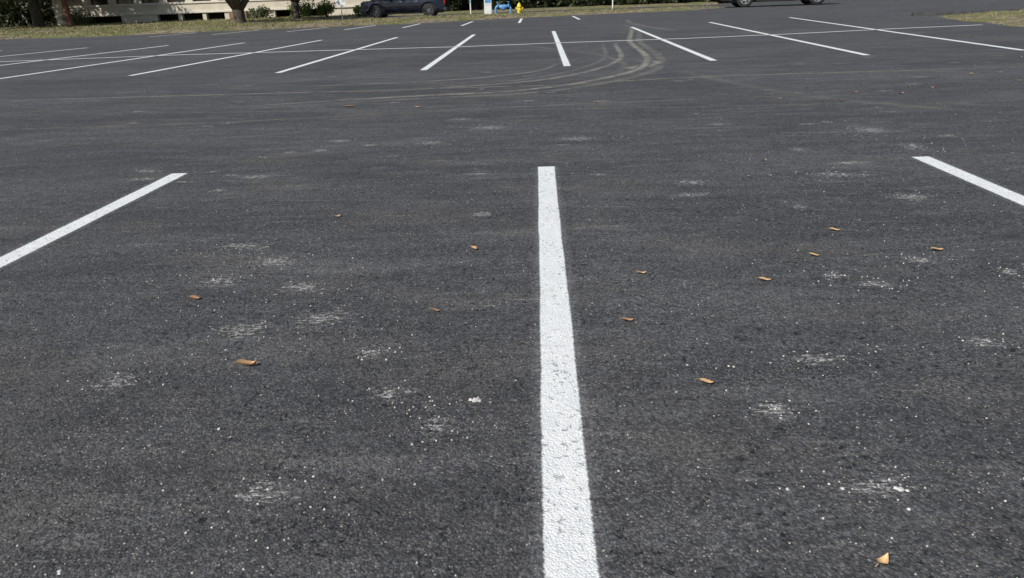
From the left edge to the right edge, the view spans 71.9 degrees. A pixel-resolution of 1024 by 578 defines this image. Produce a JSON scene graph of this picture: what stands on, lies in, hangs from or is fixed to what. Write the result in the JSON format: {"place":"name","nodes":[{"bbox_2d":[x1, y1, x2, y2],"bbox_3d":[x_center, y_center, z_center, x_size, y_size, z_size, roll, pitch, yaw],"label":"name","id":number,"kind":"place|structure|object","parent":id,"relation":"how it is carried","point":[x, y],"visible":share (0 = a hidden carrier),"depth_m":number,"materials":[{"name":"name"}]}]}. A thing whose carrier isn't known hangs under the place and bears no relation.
{"place":"outdoors","nodes":[
{"label":"outdoors","id":0,"kind":"place"},
{"bbox_2d":[3,0,797,26],"bbox_3d":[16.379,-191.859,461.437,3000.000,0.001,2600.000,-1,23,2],"label":"ground","id":1,"kind":"structure","parent":0,"point":[511,7],"depth_m":77.64,"materials":[{"name":"plant"}]},
{"bbox_2d":[0,0,45,26],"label":"oak tree","id":2,"kind":"object","parent":1,"relation":"on","point":[37,16],"visible":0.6,"depth_m":52.55,"materials":[{"name":"brown plant"}]},
{"bbox_2d":[6,0,43,9],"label":"oak tree","id":3,"kind":"object","parent":1,"relation":"on","point":[19,2],"visible":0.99,"depth_m":50.07,"materials":[{"name":"green plant"}]},
{"bbox_2d":[29,0,98,26],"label":"oak tree","id":4,"kind":"object","parent":1,"relation":"on","point":[68,16],"visible":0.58,"depth_m":51.30,"materials":[{"name":"brown plant"}]},
{"bbox_2d":[52,0,370,24],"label":"front wall","id":5,"kind":"structure","parent":1,"relation":"on","point":[159,8],"depth_m":56.63,"materials":[{"name":"beige paint"}]},
{"bbox_2d":[67,0,210,5],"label":"window glass","id":6,"kind":"object","parent":5,"relation":"attached to","point":[80,3],"visible":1,"depth_m":56.82,"materials":[{"name":"grey glass"}]},
{"bbox_2d":[52,0,355,17],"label":"string course","id":7,"kind":"object","parent":5,"relation":"attached to","point":[171,12],"visible":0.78,"depth_m":56.56,"materials":[{"name":"beige concrete"}]},
{"bbox_2d":[86,0,372,23],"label":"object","id":8,"kind":"object","parent":1,"relation":"on","point":[175,17],"depth_m":58.34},
{"bbox_2d":[225,0,248,22],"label":"oak tree","id":9,"kind":"object","parent":1,"relation":"on","point":[237,7],"visible":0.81,"depth_m":42.88,"materials":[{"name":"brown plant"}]},
{"bbox_2d":[290,0,300,18],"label":"oak tree","id":10,"kind":"object","parent":1,"relation":"on","point":[295,8],"visible":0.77,"depth_m":49.24,"materials":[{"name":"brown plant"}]},
{"bbox_2d":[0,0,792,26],"bbox_3d":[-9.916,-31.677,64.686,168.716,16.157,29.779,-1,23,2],"label":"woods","id":11,"kind":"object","parent":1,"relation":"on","point":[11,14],"visible":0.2,"depth_m":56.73,"materials":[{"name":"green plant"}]},
{"bbox_2d":[472,0,479,9],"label":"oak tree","id":12,"kind":"object","parent":1,"relation":"on","point":[475,4],"visible":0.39,"depth_m":57.40,"materials":[{"name":"green plant"}]},
{"bbox_2d":[0,0,1023,577],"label":"parking lot","id":13,"kind":"structure","parent":1,"relation":"on","point":[88,498],"depth_m":3.06,"materials":[{"name":"grey asphalt"}]},
{"bbox_2d":[0,48,81,56],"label":"parking line","id":14,"kind":"object","parent":13,"relation":"on","point":[41,52],"visible":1,"depth_m":22.58,"materials":[{"name":"paint"}]},
{"bbox_2d":[0,45,169,65],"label":"parking line","id":15,"kind":"object","parent":13,"relation":"on","point":[82,55],"visible":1,"depth_m":20.25,"materials":[{"name":"paint"}]},
{"bbox_2d":[0,173,191,271],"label":"parking line","id":16,"kind":"object","parent":13,"relation":"on","point":[17,254],"visible":1,"depth_m":4.33,"materials":[{"name":"paint"}]},
{"bbox_2d":[0,43,241,78],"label":"parking line","id":17,"kind":"object","parent":13,"relation":"on","point":[110,62],"visible":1,"depth_m":17.02,"materials":[{"name":"paint"}]},
{"bbox_2d":[126,40,321,75],"bbox_3d":[-6.902,-6.262,18.720,0.220,0.001,10.998,0,23,6],"label":"parking line","id":18,"kind":"object","parent":13,"relation":"on","point":[215,59],"visible":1,"depth_m":16.66,"materials":[{"name":"paint"}]},
{"bbox_2d":[229,11,247,18],"bbox_3d":[-21.888,-21.817,56.531,1.400,0.790,0.347,-1,23,2],"label":"brown panel","id":19,"kind":"object","parent":13,"relation":"on","point":[231,15],"visible":0.36,"depth_m":56.34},
{"bbox_2d":[315,0,336,16],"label":"shrub","id":20,"kind":"object","parent":13,"relation":"on","point":[324,7],"visible":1,"depth_m":53.27,"materials":[{"name":"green plant"}]},
{"bbox_2d":[273,37,398,72],"bbox_3d":[-4.115,-6.249,18.442,0.220,0.001,11.501,-1,23,3],"label":"parking line","id":21,"kind":"object","parent":13,"relation":"on","point":[308,63],"visible":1,"depth_m":16.06,"materials":[{"name":"paint"}]},
{"bbox_2d":[336,0,344,19],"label":"stop sign","id":22,"kind":"object","parent":13,"relation":"on","point":[340,3],"visible":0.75,"depth_m":42.21,"materials":[{"name":"white metal"}]},
{"bbox_2d":[352,4,365,15],"bbox_3d":[-11.454,-21.390,54.217,1.677,1.001,1.488,-1,23,2],"label":"shrub","id":23,"kind":"object","parent":13,"relation":"on","point":[356,9],"visible":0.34,"depth_m":53.88,"materials":[{"name":"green plant"}]},
{"bbox_2d":[359,0,449,17],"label":"pickup truck","id":24,"kind":"object","parent":13,"relation":"on","point":[379,8],"visible":0.97,"depth_m":46.37,"materials":[{"name":"blue paint"}]},
{"bbox_2d":[418,34,476,69],"bbox_3d":[-1.434,-6.236,18.174,0.220,0.001,11.950,-1,23,2],"label":"parking line","id":25,"kind":"object","parent":13,"relation":"on","point":[436,60],"visible":1,"depth_m":15.69,"materials":[{"name":"paint"}]},
{"bbox_2d":[0,25,970,61],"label":"parking line","id":26,"kind":"object","parent":13,"relation":"on","point":[494,45],"visible":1,"depth_m":18.58,"materials":[{"name":"paint"}]},
{"bbox_2d":[484,0,492,13],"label":"utility pedestal","id":27,"kind":"object","parent":13,"relation":"on","point":[487,6],"visible":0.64,"depth_m":47.27,"materials":[{"name":"white plastic"}]},
{"bbox_2d":[495,1,511,13],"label":"backflow preventer","id":28,"kind":"object","parent":13,"relation":"on","point":[503,7],"visible":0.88,"depth_m":45.84,"materials":[{"name":"blue paint"}]},
{"bbox_2d":[0,2,1023,38],"bbox_3d":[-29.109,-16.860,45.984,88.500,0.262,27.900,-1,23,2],"label":"grass verge","id":29,"kind":"object","parent":13,"relation":"on","point":[339,23],"depth_m":40.24,"materials":[{"name":"green plant"}]},
{"bbox_2d":[60,8,95,24],"bbox_3d":[-33.556,-20.803,54.288,2.663,1.535,2.356,-1,23,2],"label":"shrub","id":30,"kind":"object","parent":29,"relation":"on","point":[76,20],"visible":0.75,"depth_m":54.23,"materials":[{"name":"green plant"}]},
{"bbox_2d":[247,4,273,18],"bbox_3d":[-19.525,-21.348,54.670,2.248,1.314,1.917,-1,23,2],"label":"shrub","id":31,"kind":"object","parent":29,"relation":"on","point":[260,12],"visible":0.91,"depth_m":54.33,"materials":[{"name":"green plant"}]},
{"bbox_2d":[286,0,314,17],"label":"shrub","id":32,"kind":"object","parent":29,"relation":"on","point":[307,7],"visible":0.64,"depth_m":52.63,"materials":[{"name":"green plant"}]},
{"bbox_2d":[0,19,1023,129],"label":"tyre tracks","id":33,"kind":"object","parent":13,"relation":"on","point":[660,62],"visible":1,"depth_m":9.44},
{"bbox_2d":[0,79,1023,577],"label":"gravel chips","id":34,"kind":"object","parent":13,"relation":"on","point":[480,399],"visible":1,"depth_m":2.26,"materials":[{"name":"stone"}]},
{"bbox_2d":[71,55,1023,516],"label":"chalk scuffs","id":35,"kind":"object","parent":13,"relation":"on","point":[285,493],"visible":1,"depth_m":2.81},
{"bbox_2d":[550,31,572,65],"bbox_3d":[1.191,-6.351,18.217,0.247,0.001,12.510,-1,23,2],"label":"parking line","id":36,"kind":"object","parent":13,"relation":"on","point":[563,57],"visible":1,"depth_m":15.58,"materials":[{"name":"paint"}]},
{"bbox_2d":[522,166,621,577],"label":"parking line","id":37,"kind":"object","parent":13,"relation":"on","point":[569,524],"visible":1,"depth_m":2.12,"materials":[{"name":"paint"}]},
{"bbox_2d":[132,14,1021,566],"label":"fallen leaves","id":38,"kind":"object","parent":13,"relation":"on","point":[880,560],"visible":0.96,"depth_m":2.77,"materials":[{"name":"orange plant"}]},
{"bbox_2d":[629,27,717,60],"bbox_3d":[3.880,-6.612,18.604,0.220,0.001,13.342,-1,23,3],"label":"parking line","id":39,"kind":"object","parent":13,"relation":"on","point":[695,53],"visible":1,"depth_m":15.71,"materials":[{"name":"paint"}]},
{"bbox_2d":[720,0,823,6],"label":"parked car","id":40,"kind":"object","parent":13,"relation":"on","point":[741,3],"visible":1,"depth_m":42.35,"materials":[{"name":"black metal"}]},
{"bbox_2d":[708,22,871,54],"bbox_3d":[6.784,-6.993,19.258,0.220,0.001,14.861,0,23,5],"label":"parking line","id":41,"kind":"object","parent":13,"relation":"on","point":[829,47],"visible":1,"depth_m":15.85,"materials":[{"name":"paint"}]},
{"bbox_2d":[788,17,1023,49],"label":"parking line","id":42,"kind":"object","parent":13,"relation":"on","point":[1004,47],"visible":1,"depth_m":15.94,"materials":[{"name":"paint"}]},
{"bbox_2d":[906,156,1023,209],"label":"parking line","id":43,"kind":"object","parent":13,"relation":"on","point":[1003,192],"visible":1,"depth_m":4.52,"materials":[{"name":"paint"}]},
{"bbox_2d":[911,9,1020,15],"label":"island curb","id":44,"kind":"structure","parent":13,"relation":"on","point":[940,13],"depth_m":24.96,"materials":[{"name":"grey concrete"}]},
{"bbox_2d":[938,11,1023,26],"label":"grass island","id":45,"kind":"structure","parent":13,"relation":"on","point":[1010,19],"depth_m":20.97,"materials":[{"name":"green plant"}]},
{"bbox_2d":[515,2,522,12],"bbox_3d":[0.444,-17.124,43.106,0.460,0.750,0.408,-1,23,2],"label":"fire hydrant","id":46,"kind":"object","parent":1,"relation":"on","point":[519,7],"visible":0.84,"depth_m":43.02,"materials":[{"name":"yellow metal"}]}
]}

